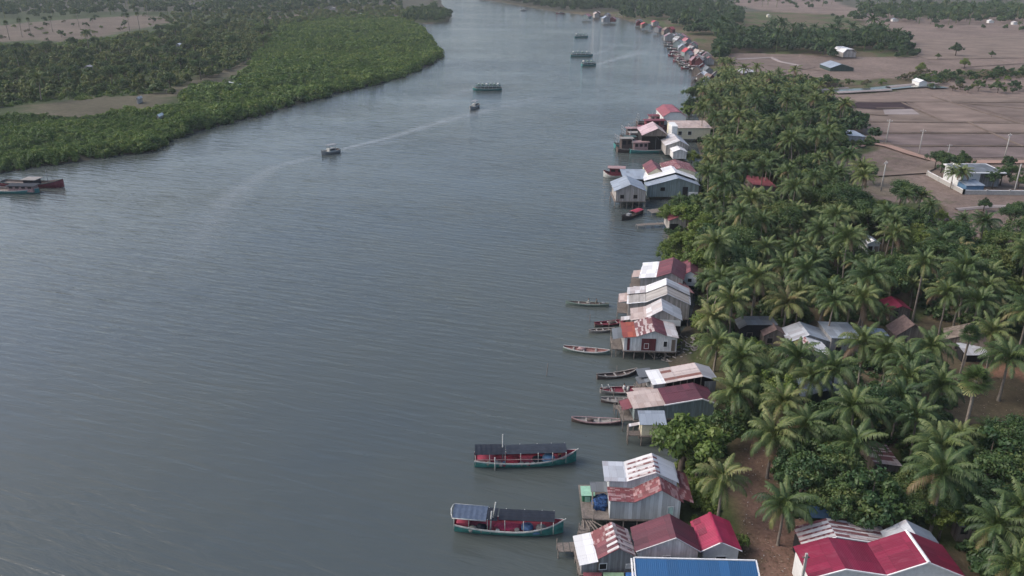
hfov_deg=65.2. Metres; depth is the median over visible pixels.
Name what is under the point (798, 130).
coconut palm
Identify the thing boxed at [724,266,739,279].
broadleaf tree
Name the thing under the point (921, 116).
rice field
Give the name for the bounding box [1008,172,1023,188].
garden tree
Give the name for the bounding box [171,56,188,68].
broadleaf tree
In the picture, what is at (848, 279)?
coconut palm
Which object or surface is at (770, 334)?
hut
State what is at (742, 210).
coconut palm
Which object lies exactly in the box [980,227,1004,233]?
broadleaf tree
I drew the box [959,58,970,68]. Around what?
broadleaf tree
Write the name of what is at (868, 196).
broadleaf tree
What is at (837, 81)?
shrub
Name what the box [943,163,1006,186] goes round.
house
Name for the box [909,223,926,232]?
broadleaf tree
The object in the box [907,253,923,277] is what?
broadleaf tree
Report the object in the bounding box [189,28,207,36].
broadleaf tree
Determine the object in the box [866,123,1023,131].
rice field
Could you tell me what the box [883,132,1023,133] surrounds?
field dike
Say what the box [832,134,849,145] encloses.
broadleaf tree
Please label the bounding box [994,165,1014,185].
garden tree
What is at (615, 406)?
jetty
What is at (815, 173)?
coconut palm
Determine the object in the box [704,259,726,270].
broadleaf tree
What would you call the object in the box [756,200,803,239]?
broadleaf tree
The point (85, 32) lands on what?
coconut palm
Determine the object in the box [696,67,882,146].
grove trees
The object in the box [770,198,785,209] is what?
broadleaf tree
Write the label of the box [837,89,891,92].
canal bank
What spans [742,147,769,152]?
broadleaf tree
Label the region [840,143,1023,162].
dirt road
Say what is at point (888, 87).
canal
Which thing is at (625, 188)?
stilt house
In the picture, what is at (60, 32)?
shrub
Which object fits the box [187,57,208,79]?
broadleaf tree
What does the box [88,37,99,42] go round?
broadleaf tree
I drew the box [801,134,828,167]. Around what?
coconut palm
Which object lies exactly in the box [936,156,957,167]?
garden tree
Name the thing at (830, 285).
coconut palm
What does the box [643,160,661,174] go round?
house
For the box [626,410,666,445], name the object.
stilt house
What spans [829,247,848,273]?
coconut palm
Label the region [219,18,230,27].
broadleaf tree
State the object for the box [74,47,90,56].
broadleaf tree
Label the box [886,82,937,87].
canal bank
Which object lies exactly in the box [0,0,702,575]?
water
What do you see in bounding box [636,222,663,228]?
jetty
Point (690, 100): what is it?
broadleaf tree
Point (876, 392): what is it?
palm tree
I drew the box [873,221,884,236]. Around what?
coconut palm
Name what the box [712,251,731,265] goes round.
broadleaf tree
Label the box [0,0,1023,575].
ground
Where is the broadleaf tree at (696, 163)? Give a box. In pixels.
[693,161,703,181]
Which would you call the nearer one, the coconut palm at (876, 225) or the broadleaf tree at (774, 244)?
the broadleaf tree at (774, 244)
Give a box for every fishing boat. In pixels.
[451,502,565,535]
[474,434,578,469]
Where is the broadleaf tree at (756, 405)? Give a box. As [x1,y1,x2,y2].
[724,386,760,411]
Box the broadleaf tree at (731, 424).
[707,406,746,444]
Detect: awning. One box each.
[583,572,601,575]
[590,482,607,508]
[603,572,623,575]
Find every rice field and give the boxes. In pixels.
[736,54,813,73]
[829,94,943,101]
[852,102,913,109]
[853,102,939,120]
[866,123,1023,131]
[877,134,1023,144]
[883,109,918,113]
[900,34,1023,58]
[902,147,1023,157]
[912,102,1012,121]
[948,95,1023,101]
[961,103,1023,120]
[973,78,1023,85]
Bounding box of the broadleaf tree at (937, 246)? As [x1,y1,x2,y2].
[922,238,970,282]
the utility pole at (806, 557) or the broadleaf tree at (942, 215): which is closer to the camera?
the utility pole at (806, 557)
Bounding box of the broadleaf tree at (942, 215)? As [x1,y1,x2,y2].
[933,209,952,222]
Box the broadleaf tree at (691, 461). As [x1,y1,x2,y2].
[670,442,718,476]
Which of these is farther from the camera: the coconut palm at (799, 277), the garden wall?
the garden wall
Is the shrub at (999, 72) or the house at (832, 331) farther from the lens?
the shrub at (999, 72)
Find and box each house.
[136,96,142,103]
[573,522,635,575]
[582,14,591,19]
[591,453,693,530]
[593,12,598,18]
[601,16,609,23]
[610,175,646,208]
[610,316,678,359]
[616,278,690,325]
[617,383,717,430]
[619,299,682,338]
[620,169,645,183]
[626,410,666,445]
[630,257,685,286]
[630,514,700,568]
[630,557,759,575]
[633,362,718,396]
[637,121,667,150]
[640,22,646,27]
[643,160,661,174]
[644,24,652,31]
[651,20,658,25]
[653,26,661,34]
[656,104,686,124]
[659,159,695,179]
[661,27,670,34]
[661,133,687,154]
[663,33,674,41]
[666,120,711,138]
[668,122,677,134]
[669,27,674,32]
[672,36,681,44]
[673,39,682,48]
[678,44,685,52]
[681,48,690,56]
[682,37,691,43]
[683,258,697,288]
[684,51,693,59]
[689,56,696,66]
[691,65,701,78]
[695,56,703,65]
[696,71,703,81]
[702,51,711,57]
[703,66,712,73]
[703,73,713,82]
[704,56,713,64]
[734,316,777,340]
[743,175,775,191]
[782,321,829,355]
[792,333,828,367]
[792,518,883,553]
[792,529,964,575]
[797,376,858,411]
[817,321,858,357]
[819,60,853,70]
[835,46,856,58]
[846,130,865,142]
[858,236,880,252]
[880,519,938,542]
[886,315,925,343]
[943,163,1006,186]
[943,323,988,359]
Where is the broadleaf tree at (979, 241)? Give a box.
[966,238,999,258]
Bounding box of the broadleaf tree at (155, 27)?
[152,24,162,29]
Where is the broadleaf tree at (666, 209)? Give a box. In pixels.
[655,203,683,218]
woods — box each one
[0,0,1023,30]
[0,2,417,105]
[502,0,920,62]
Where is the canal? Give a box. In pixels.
[821,84,948,92]
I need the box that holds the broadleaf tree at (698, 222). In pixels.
[687,212,720,230]
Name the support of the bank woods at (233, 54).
on the ground
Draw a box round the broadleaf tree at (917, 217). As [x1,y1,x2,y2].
[904,209,931,227]
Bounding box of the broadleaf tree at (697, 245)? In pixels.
[692,238,714,251]
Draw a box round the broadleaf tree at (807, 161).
[791,152,824,170]
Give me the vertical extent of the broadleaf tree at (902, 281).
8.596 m
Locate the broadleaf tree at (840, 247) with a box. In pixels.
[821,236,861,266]
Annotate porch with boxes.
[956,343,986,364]
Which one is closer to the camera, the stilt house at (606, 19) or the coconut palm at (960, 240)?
the coconut palm at (960, 240)
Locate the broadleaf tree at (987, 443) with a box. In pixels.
[954,426,1023,485]
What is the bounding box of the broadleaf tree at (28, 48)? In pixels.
[23,44,36,50]
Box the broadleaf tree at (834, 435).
[811,409,856,444]
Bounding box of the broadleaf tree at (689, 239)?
[680,229,700,252]
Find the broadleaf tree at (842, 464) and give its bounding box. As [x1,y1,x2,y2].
[810,441,871,495]
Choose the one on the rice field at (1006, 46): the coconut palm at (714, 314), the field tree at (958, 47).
the field tree at (958, 47)
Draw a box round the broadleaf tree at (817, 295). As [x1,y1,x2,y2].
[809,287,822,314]
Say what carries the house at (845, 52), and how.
on the ground
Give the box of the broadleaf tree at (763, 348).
[749,343,775,364]
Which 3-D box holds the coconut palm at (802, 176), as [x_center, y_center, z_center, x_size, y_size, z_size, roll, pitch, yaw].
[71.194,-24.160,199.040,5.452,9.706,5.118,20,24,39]
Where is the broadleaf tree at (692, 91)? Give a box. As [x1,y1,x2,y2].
[680,87,701,97]
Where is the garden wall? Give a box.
[926,170,1023,194]
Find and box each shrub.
[56,30,65,36]
[665,229,674,234]
[818,74,832,79]
[831,78,839,85]
[845,79,854,84]
[856,139,867,146]
[860,79,871,85]
[901,73,913,77]
[909,70,921,74]
[918,68,930,72]
[932,73,942,77]
[932,78,942,84]
[939,69,954,74]
[944,72,956,81]
[953,69,963,74]
[955,79,964,84]
[956,83,966,88]
[964,70,975,76]
[969,74,979,79]
[971,79,985,90]
[989,72,998,79]
[993,65,1006,70]
[993,69,1005,77]
[993,80,1006,92]
[1011,80,1021,89]
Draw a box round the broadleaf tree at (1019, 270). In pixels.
[1012,262,1023,276]
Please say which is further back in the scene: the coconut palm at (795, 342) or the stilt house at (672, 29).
the stilt house at (672, 29)
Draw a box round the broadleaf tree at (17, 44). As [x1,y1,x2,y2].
[10,42,23,47]
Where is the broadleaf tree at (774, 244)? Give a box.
[754,236,781,257]
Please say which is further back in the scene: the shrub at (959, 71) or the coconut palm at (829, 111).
the shrub at (959, 71)
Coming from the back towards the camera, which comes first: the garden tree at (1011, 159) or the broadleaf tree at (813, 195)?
the garden tree at (1011, 159)
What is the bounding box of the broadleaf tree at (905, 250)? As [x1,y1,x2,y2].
[892,242,910,256]
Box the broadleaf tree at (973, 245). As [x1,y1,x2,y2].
[947,237,976,260]
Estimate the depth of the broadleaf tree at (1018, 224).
164.70 m
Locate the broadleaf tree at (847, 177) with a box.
[840,168,854,183]
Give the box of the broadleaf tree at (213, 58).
[205,54,219,66]
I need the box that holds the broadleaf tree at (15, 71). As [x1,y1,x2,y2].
[4,68,24,81]
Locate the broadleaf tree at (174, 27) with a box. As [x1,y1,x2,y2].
[165,24,179,34]
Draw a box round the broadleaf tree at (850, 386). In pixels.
[836,378,859,400]
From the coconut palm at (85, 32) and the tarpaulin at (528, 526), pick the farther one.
the coconut palm at (85, 32)
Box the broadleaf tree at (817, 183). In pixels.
[800,177,838,200]
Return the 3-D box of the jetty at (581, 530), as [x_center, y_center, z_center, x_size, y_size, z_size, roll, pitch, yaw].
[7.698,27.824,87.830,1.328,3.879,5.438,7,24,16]
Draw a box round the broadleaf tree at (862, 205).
[853,199,884,232]
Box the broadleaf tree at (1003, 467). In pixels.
[973,447,1023,509]
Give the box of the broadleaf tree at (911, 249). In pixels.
[908,242,937,259]
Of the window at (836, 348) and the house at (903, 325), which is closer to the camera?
the window at (836, 348)
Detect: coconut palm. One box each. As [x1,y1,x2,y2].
[6,46,23,66]
[25,70,49,99]
[80,29,92,47]
[93,40,106,50]
[99,51,111,59]
[108,38,125,51]
[147,37,161,46]
[202,57,212,65]
[257,11,268,24]
[691,100,712,125]
[691,196,708,210]
[691,225,737,267]
[691,319,744,371]
[691,453,752,516]
[693,267,717,303]
[694,299,734,348]
[695,161,721,189]
[699,96,708,103]
[699,153,718,165]
[702,134,717,150]
[702,201,725,218]
[702,263,740,303]
[703,92,720,121]
[703,190,727,218]
[704,135,723,152]
[705,110,724,136]
[706,97,724,125]
[707,172,741,211]
[708,284,754,336]
[708,364,762,417]
[709,134,732,150]
[709,147,733,167]
[709,277,754,315]
[713,124,732,136]
[714,212,732,227]
[715,117,736,130]
[717,108,735,121]
[717,123,735,135]
[717,333,770,377]
[718,200,732,211]
[720,161,745,201]
[721,183,743,204]
[722,99,734,110]
[722,162,742,179]
[722,208,756,228]
[723,82,741,97]
[724,133,744,152]
[728,201,755,226]
[729,108,751,134]
[730,137,757,153]
[730,258,755,302]
[731,98,748,110]
[731,258,781,315]
[733,184,770,219]
[734,122,748,133]
[735,159,758,193]
[736,356,782,402]
[737,84,756,98]
[738,134,760,149]
[739,86,760,108]
[740,107,759,123]
[740,124,767,146]
[741,84,758,107]
[741,119,767,139]
[741,405,807,478]
[745,92,768,110]
[745,246,767,266]
[746,111,761,124]
[749,99,767,111]
[749,208,777,238]
[750,235,783,271]
[750,278,771,307]
[751,156,778,186]
[751,475,818,545]
[754,369,801,420]
[755,375,811,450]
[756,124,775,139]
[757,118,772,128]
[757,150,782,179]
[758,86,776,100]
[759,185,780,204]
[759,354,789,390]
[761,284,811,327]
[762,113,785,137]
[763,222,788,239]
[764,274,803,317]
[766,154,781,179]
[766,250,806,280]
[768,336,823,381]
[769,133,785,149]
[771,137,797,157]
[771,163,789,197]
[772,154,787,182]
[773,336,797,361]
[775,92,797,111]
[775,177,802,199]
[776,128,805,160]
[776,162,794,196]
[777,162,800,197]
[778,403,832,449]
[780,83,797,94]
[780,112,805,129]
[780,233,811,257]
[781,85,797,95]
[781,126,804,158]
[781,176,811,224]
[782,199,810,235]
[784,124,806,154]
[784,279,816,322]
[786,95,806,107]
[786,101,809,115]
[786,108,810,126]
[786,356,836,406]
[787,218,810,235]
[787,254,829,311]
[788,133,813,156]
[791,267,816,285]
[792,84,812,97]
[792,144,810,168]
[793,171,807,197]
[794,110,810,124]
[797,235,825,264]
[799,128,813,154]
[799,205,820,227]
[799,246,833,281]
[801,94,812,106]
[801,134,828,167]
[803,167,827,203]
[803,214,838,245]
[804,91,826,107]
[805,108,819,122]
[805,273,849,326]
[805,347,865,402]
[806,127,829,154]
[809,244,830,257]
[810,150,828,168]
[813,213,826,233]
[814,286,855,325]
[815,141,840,161]
[816,100,835,114]
[816,116,836,126]
[816,123,843,143]
[817,123,839,130]
[818,159,837,171]
[819,105,839,124]
[819,166,848,188]
[820,203,854,233]
[821,418,888,472]
[822,126,843,145]
[823,221,870,277]
[824,383,886,443]
[825,153,835,162]
[829,161,854,180]
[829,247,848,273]
[830,116,841,125]
[831,197,847,204]
[832,282,863,321]
[834,145,862,186]
[834,205,860,225]
[835,96,856,116]
[835,103,848,116]
[835,123,847,133]
[835,321,888,384]
[840,252,866,269]
[840,277,884,344]
[843,107,857,117]
[843,155,877,183]
[844,255,898,327]
[846,268,878,314]
[850,166,878,191]
[851,226,868,254]
[854,395,901,443]
[857,254,889,272]
[861,248,882,256]
[864,331,911,385]
[867,299,898,326]
[871,338,910,384]
[872,201,902,250]
[872,219,911,254]
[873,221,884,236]
[878,211,910,254]
[878,339,939,385]
[879,376,928,439]
[881,354,937,424]
[889,394,942,455]
[894,187,919,204]
[900,273,929,306]
[900,440,990,532]
[903,325,959,388]
[903,418,973,483]
[904,246,945,321]
[908,187,934,208]
[916,361,970,411]
[920,197,941,214]
[920,227,960,262]
[923,276,969,334]
[935,263,987,325]
[936,271,967,305]
[937,249,994,316]
[941,419,986,464]
[942,165,962,188]
[945,237,974,261]
[949,164,975,180]
[951,209,973,224]
[955,285,1002,323]
[958,259,1010,312]
[964,493,1023,568]
[966,209,1003,239]
[967,310,1018,370]
[968,270,1009,325]
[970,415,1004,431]
[973,334,1023,401]
[978,535,1023,575]
[981,476,1023,547]
[983,298,1023,340]
[996,290,1023,366]
[1005,237,1023,292]
[1008,275,1023,289]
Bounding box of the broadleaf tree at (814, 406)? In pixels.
[806,400,837,433]
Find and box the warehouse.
[643,166,699,196]
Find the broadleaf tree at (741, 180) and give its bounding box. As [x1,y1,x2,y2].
[733,175,747,185]
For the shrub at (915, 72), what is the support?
on the ground
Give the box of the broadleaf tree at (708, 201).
[704,192,715,203]
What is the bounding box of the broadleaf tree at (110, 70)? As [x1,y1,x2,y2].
[98,65,122,84]
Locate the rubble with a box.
[648,336,698,361]
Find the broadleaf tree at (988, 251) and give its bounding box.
[973,243,1023,274]
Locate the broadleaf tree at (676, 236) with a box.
[669,230,694,255]
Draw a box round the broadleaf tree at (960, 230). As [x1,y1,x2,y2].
[925,219,977,241]
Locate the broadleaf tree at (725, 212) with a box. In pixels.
[715,210,747,227]
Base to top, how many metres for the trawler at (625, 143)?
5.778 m
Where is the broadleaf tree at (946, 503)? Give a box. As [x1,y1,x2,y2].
[938,494,984,530]
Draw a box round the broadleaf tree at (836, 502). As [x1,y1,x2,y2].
[805,477,869,527]
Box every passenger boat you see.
[473,83,501,90]
[570,51,592,56]
[574,33,587,37]
[581,60,595,65]
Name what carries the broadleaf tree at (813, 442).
on the ground
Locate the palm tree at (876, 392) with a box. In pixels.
[850,381,915,440]
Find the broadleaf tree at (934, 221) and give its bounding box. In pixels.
[918,218,938,228]
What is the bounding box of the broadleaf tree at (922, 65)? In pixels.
[915,62,926,69]
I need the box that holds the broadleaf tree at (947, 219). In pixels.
[924,218,949,225]
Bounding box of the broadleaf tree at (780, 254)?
[770,247,784,262]
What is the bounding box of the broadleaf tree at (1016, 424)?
[982,413,1023,451]
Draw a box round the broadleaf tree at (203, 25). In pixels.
[199,23,208,28]
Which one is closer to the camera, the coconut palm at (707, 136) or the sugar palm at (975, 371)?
the sugar palm at (975, 371)
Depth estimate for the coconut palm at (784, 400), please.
98.94 m
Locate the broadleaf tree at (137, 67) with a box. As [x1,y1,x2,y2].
[128,62,147,72]
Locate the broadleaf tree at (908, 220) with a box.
[872,208,911,241]
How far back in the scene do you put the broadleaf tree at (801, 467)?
88.58 m
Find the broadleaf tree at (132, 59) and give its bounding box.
[124,55,137,62]
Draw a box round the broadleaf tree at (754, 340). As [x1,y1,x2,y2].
[741,337,764,345]
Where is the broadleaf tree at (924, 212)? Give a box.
[914,208,934,221]
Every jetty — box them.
[556,538,573,557]
[573,511,592,549]
[578,485,607,529]
[613,402,620,414]
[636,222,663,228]
[636,367,650,387]
[647,208,660,216]
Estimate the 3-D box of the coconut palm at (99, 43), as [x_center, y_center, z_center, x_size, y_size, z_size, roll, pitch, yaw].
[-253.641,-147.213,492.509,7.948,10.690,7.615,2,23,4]
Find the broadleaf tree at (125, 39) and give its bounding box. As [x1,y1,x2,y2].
[120,37,128,43]
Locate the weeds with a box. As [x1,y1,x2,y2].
[673,321,722,525]
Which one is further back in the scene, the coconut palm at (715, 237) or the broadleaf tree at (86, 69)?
the broadleaf tree at (86, 69)
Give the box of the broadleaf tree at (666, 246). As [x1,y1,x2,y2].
[655,237,682,260]
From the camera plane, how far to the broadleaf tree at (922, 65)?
417.34 m
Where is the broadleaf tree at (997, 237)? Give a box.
[983,228,1023,268]
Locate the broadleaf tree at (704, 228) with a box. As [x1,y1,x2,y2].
[697,223,723,239]
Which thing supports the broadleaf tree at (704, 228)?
on the ground
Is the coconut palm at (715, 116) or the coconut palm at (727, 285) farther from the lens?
the coconut palm at (715, 116)
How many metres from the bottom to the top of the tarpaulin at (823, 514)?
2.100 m
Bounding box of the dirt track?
[848,161,940,175]
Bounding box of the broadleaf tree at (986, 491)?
[943,469,1013,520]
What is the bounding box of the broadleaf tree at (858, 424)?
[838,409,866,433]
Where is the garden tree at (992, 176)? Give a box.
[985,171,1001,188]
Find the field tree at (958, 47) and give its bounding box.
[949,42,964,55]
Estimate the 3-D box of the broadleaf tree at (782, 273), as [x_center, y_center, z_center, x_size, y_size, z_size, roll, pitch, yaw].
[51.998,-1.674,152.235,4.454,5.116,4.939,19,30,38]
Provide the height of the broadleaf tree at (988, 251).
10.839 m
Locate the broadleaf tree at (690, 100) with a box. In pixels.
[680,96,696,105]
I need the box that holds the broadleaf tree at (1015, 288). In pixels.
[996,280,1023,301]
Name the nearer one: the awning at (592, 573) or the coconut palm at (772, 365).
the awning at (592, 573)
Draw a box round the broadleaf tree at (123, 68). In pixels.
[116,64,132,77]
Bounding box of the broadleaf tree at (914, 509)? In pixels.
[891,484,941,521]
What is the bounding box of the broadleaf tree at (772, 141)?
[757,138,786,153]
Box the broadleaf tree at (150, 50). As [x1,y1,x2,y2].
[143,46,161,63]
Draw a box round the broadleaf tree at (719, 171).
[706,166,724,177]
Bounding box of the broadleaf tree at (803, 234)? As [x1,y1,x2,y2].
[799,231,820,244]
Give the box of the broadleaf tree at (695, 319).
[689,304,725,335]
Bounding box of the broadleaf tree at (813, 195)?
[788,183,831,207]
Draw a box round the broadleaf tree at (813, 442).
[773,438,828,483]
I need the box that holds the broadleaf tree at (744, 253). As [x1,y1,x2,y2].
[712,242,760,264]
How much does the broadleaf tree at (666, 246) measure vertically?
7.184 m
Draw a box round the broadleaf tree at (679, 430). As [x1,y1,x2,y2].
[649,412,732,472]
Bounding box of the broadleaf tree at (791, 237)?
[778,235,797,253]
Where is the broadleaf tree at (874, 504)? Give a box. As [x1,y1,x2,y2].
[824,464,911,529]
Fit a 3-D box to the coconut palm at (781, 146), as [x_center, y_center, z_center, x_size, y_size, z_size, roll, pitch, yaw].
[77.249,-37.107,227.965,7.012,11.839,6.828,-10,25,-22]
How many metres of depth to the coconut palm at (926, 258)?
132.72 m
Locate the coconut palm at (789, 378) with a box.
[754,369,801,420]
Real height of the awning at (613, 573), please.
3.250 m
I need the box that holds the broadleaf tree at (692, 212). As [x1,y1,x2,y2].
[671,203,705,230]
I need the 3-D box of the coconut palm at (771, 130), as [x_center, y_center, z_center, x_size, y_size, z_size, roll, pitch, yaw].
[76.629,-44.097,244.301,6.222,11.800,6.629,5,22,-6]
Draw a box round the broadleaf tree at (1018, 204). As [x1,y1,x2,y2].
[1005,201,1023,223]
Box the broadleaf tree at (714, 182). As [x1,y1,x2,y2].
[707,175,722,189]
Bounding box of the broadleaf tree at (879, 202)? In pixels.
[870,199,888,223]
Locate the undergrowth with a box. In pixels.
[664,77,1023,575]
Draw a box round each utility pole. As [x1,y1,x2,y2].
[801,553,809,575]
[880,161,887,190]
[885,119,892,142]
[1004,133,1011,159]
[1014,164,1021,189]
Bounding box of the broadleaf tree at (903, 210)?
[887,204,909,214]
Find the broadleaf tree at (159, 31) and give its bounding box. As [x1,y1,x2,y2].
[154,29,166,36]
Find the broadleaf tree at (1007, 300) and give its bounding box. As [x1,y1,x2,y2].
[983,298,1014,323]
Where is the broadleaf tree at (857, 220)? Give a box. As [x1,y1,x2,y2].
[843,209,868,230]
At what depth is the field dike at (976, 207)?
198.29 m
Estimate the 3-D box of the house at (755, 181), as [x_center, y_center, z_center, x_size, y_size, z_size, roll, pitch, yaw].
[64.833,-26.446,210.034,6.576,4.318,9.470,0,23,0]
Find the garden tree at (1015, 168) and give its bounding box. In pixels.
[1005,162,1023,181]
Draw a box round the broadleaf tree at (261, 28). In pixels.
[251,24,269,34]
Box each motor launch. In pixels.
[321,143,340,154]
[469,100,479,109]
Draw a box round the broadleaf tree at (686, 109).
[680,104,695,116]
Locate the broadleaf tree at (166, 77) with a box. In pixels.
[160,72,175,86]
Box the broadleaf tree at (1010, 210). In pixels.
[997,205,1023,224]
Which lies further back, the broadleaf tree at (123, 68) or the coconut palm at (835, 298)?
the broadleaf tree at (123, 68)
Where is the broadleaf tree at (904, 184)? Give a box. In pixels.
[889,179,926,204]
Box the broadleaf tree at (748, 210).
[730,202,758,227]
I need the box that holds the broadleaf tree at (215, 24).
[208,21,219,26]
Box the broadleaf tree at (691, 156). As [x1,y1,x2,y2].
[686,149,701,161]
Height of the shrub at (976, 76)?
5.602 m
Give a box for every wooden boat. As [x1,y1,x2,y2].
[563,345,609,354]
[566,300,608,306]
[571,416,620,424]
[589,327,613,332]
[594,319,625,326]
[596,368,636,379]
[600,384,635,394]
[601,396,627,403]
[621,208,643,220]
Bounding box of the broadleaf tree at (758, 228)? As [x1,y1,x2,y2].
[743,216,768,238]
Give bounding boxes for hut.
[580,486,594,501]
[664,213,685,229]
[690,512,741,558]
[760,323,785,346]
[880,296,912,320]
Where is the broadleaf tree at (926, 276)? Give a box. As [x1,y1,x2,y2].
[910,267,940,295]
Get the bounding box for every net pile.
[476,523,486,529]
[493,522,521,531]
[506,455,519,462]
[532,455,542,462]
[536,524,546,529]
[591,493,607,510]
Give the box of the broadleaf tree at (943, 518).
[925,506,968,541]
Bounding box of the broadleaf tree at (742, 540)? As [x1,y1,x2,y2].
[736,533,750,549]
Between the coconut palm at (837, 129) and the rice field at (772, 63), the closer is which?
the coconut palm at (837, 129)
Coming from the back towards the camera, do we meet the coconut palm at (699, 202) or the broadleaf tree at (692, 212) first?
the coconut palm at (699, 202)
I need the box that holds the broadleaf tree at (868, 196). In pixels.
[843,190,880,210]
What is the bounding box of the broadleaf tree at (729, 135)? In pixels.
[724,133,737,148]
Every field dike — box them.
[736,57,798,65]
[868,121,1019,123]
[879,101,1023,102]
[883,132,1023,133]
[883,142,922,154]
[896,145,1020,146]
[901,102,945,121]
[932,96,1023,124]
[954,205,1005,210]
[956,102,1023,108]
[966,63,1023,66]
[967,121,1023,145]
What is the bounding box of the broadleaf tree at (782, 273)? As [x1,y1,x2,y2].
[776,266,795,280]
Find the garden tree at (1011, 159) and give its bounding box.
[1001,155,1017,164]
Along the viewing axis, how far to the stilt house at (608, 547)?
81.51 m
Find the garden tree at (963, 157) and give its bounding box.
[956,150,976,162]
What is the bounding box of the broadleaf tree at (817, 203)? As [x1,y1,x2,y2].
[809,201,830,217]
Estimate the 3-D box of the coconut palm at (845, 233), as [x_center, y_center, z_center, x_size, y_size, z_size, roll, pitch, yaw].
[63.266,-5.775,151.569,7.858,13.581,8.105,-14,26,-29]
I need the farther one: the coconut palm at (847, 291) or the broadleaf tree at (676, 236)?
the broadleaf tree at (676, 236)
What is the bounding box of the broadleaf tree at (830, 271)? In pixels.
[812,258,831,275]
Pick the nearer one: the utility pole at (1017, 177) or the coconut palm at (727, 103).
the utility pole at (1017, 177)
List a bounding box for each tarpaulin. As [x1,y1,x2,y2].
[521,522,533,530]
[542,453,554,461]
[805,506,830,520]
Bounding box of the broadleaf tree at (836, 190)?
[818,181,865,204]
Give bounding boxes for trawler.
[0,169,64,187]
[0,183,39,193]
[603,166,625,177]
[614,132,636,148]
[616,135,634,152]
[620,120,638,136]
[623,125,642,139]
[629,136,663,153]
[635,113,666,130]
[636,109,659,124]
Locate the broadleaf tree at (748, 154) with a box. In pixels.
[731,148,763,174]
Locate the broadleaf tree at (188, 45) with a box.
[181,43,191,48]
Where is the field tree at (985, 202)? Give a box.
[977,197,992,210]
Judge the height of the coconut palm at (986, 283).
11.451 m
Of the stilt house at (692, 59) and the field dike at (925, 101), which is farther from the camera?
the stilt house at (692, 59)
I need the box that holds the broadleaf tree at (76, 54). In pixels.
[69,51,85,58]
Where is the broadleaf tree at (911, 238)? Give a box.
[902,228,918,245]
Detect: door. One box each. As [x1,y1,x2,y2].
[888,467,896,472]
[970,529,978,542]
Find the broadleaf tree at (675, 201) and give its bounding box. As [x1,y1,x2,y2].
[667,194,696,206]
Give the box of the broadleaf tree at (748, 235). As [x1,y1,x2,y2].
[717,223,763,245]
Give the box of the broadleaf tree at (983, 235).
[974,230,998,243]
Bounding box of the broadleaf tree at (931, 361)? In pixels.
[914,352,937,366]
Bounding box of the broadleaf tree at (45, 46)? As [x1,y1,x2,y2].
[38,43,51,53]
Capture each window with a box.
[599,563,606,569]
[625,563,633,568]
[667,506,673,514]
[715,556,726,558]
[746,332,752,337]
[766,338,772,343]
[835,346,841,352]
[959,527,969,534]
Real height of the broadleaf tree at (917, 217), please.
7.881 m
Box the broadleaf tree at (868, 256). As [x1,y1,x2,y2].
[861,254,878,262]
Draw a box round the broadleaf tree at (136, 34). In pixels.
[133,32,141,38]
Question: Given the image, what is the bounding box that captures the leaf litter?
[700,349,1023,575]
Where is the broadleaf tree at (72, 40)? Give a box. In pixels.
[65,37,78,43]
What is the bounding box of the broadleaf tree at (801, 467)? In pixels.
[772,450,834,497]
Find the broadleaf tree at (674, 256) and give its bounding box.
[664,252,683,261]
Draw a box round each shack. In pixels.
[670,146,686,158]
[678,281,693,302]
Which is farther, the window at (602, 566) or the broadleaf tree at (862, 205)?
the broadleaf tree at (862, 205)
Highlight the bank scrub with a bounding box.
[0,6,414,106]
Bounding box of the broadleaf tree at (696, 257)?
[680,249,713,268]
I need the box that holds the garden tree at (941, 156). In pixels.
[936,150,956,172]
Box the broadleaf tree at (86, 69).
[82,66,94,72]
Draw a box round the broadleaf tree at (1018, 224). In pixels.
[1001,215,1023,232]
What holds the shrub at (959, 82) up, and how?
on the ground
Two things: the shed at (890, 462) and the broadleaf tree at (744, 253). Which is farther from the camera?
the broadleaf tree at (744, 253)
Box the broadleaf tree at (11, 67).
[7,64,16,70]
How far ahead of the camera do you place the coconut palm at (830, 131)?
229.28 m
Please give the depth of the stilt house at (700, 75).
393.84 m
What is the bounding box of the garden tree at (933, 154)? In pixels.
[924,150,940,169]
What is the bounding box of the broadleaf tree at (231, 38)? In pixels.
[225,35,240,43]
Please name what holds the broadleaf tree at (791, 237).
on the ground
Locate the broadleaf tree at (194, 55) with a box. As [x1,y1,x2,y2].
[189,52,199,58]
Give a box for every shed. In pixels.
[737,68,756,78]
[859,442,901,473]
[860,326,888,343]
[912,78,926,86]
[950,519,982,542]
[957,180,984,189]
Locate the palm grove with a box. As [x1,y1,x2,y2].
[696,57,839,112]
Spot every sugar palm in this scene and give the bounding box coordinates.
[16,18,22,36]
[955,364,994,448]
[957,323,983,381]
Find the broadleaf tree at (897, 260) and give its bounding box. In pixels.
[868,252,915,275]
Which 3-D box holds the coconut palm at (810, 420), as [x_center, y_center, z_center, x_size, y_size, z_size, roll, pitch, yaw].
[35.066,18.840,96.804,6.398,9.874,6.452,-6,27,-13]
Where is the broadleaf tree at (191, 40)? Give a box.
[185,37,202,50]
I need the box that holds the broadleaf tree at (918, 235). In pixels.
[910,228,933,244]
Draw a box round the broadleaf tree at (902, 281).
[875,266,910,296]
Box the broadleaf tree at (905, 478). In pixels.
[884,467,931,504]
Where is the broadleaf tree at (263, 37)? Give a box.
[255,34,267,44]
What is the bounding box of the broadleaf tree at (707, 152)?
[702,149,716,158]
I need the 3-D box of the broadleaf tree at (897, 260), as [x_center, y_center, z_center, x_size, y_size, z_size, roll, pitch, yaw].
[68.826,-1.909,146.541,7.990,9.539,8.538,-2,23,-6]
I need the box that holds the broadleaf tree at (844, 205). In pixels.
[816,202,854,226]
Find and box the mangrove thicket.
[0,13,444,171]

